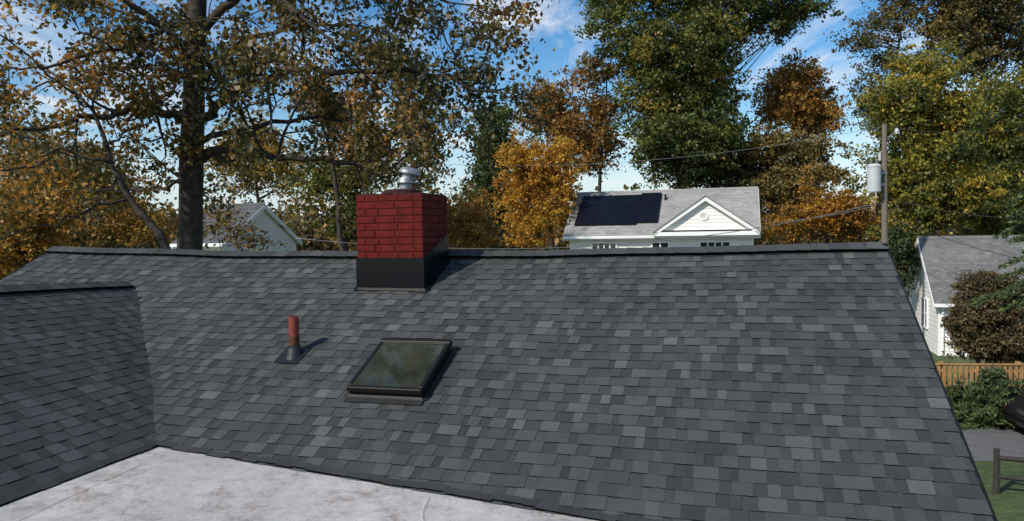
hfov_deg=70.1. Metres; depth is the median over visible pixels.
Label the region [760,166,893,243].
maple tree
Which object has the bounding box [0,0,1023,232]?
sky
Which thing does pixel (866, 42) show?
oak tree
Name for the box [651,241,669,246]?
window
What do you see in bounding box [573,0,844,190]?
oak tree
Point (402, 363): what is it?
house
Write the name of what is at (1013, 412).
parked car
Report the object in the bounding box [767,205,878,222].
power line
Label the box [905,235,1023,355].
house
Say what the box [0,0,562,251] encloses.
oak tree
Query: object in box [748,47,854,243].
maple tree
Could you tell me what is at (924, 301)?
window
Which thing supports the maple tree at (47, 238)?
on the ground
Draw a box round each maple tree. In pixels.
[0,120,177,251]
[0,177,95,278]
[204,106,310,202]
[271,59,409,250]
[483,130,595,249]
[510,74,591,249]
[558,48,635,191]
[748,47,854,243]
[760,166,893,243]
[843,34,1023,255]
[945,64,1023,235]
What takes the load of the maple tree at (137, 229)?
on the ground
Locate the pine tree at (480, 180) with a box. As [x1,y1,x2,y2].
[444,94,532,250]
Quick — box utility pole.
[867,124,898,244]
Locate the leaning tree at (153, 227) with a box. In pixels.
[0,0,228,256]
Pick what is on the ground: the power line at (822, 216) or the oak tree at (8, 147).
the oak tree at (8, 147)
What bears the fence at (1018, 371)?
on the ground
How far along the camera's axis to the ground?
14.15 m
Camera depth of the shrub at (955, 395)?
18.48 m
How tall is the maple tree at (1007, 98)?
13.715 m
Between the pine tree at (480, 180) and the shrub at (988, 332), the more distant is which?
the pine tree at (480, 180)
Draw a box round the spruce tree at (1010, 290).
[966,123,1023,317]
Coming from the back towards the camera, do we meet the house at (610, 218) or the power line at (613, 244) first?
the house at (610, 218)
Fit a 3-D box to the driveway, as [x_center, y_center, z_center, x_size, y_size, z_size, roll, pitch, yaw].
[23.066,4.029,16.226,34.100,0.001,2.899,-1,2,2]
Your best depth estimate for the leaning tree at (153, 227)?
11.48 m
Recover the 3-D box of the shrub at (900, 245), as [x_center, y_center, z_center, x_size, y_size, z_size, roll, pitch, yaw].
[16.676,0.934,31.123,1.800,5.281,1.840,-1,2,0]
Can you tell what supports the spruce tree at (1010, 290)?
on the ground
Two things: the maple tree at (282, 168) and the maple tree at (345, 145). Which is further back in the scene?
the maple tree at (282, 168)
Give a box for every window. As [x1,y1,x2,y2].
[591,242,616,248]
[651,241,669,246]
[699,241,730,246]
[921,297,927,328]
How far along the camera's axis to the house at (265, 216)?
30.33 m
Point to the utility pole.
(874, 173)
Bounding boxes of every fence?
[935,361,1023,390]
[993,448,1023,493]
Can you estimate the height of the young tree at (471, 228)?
7.424 m
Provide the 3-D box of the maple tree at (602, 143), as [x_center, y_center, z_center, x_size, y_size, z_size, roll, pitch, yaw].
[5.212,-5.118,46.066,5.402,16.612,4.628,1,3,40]
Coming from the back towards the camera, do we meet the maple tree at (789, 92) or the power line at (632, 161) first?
the maple tree at (789, 92)
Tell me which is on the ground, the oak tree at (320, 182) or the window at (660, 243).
the oak tree at (320, 182)
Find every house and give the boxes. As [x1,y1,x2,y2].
[0,167,997,520]
[170,203,302,250]
[563,186,760,248]
[905,235,1023,355]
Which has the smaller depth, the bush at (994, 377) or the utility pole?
the bush at (994, 377)
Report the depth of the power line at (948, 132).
25.93 m
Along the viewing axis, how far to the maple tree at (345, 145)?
29.74 m
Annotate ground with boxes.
[2,247,1023,520]
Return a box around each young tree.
[203,197,288,250]
[444,182,506,250]
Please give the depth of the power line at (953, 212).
25.81 m
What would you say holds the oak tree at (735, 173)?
on the ground
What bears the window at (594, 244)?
in the house at (610, 218)
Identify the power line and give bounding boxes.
[296,202,880,248]
[365,126,881,165]
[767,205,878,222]
[887,126,1022,132]
[889,217,1012,257]
[890,198,1017,218]
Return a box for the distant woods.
[3,184,995,276]
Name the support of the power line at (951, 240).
attached to the utility pole
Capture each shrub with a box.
[879,221,922,296]
[939,267,1023,375]
[945,376,1023,431]
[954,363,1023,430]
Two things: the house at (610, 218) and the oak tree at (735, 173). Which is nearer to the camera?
the house at (610, 218)
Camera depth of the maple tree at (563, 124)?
45.59 m
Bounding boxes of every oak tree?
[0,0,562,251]
[0,124,82,259]
[274,140,399,249]
[345,26,457,194]
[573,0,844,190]
[691,152,782,187]
[725,116,862,243]
[823,0,930,241]
[874,0,1023,235]
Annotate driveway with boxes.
[962,428,1023,460]
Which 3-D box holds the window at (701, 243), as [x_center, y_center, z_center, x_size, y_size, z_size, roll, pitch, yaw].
[9.135,-0.145,32.837,1.390,1.480,0.060,0,2,17]
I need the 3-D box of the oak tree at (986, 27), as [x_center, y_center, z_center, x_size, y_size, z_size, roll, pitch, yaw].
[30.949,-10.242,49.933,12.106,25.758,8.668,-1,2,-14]
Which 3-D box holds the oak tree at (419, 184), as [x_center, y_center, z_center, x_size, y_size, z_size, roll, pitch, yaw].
[-4.275,-2.650,28.934,4.446,13.268,4.333,-1,2,0]
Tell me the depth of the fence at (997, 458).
13.56 m
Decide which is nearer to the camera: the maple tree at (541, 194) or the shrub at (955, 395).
the shrub at (955, 395)
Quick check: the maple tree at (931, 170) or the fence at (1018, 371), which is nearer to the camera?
the fence at (1018, 371)
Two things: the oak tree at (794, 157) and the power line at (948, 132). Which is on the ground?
the oak tree at (794, 157)
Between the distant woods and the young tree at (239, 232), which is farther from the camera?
the distant woods
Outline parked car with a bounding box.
[1000,394,1023,427]
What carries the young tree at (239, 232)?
on the ground
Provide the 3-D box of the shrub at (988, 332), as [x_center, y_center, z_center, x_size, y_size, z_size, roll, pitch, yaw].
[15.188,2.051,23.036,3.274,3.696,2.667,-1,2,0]

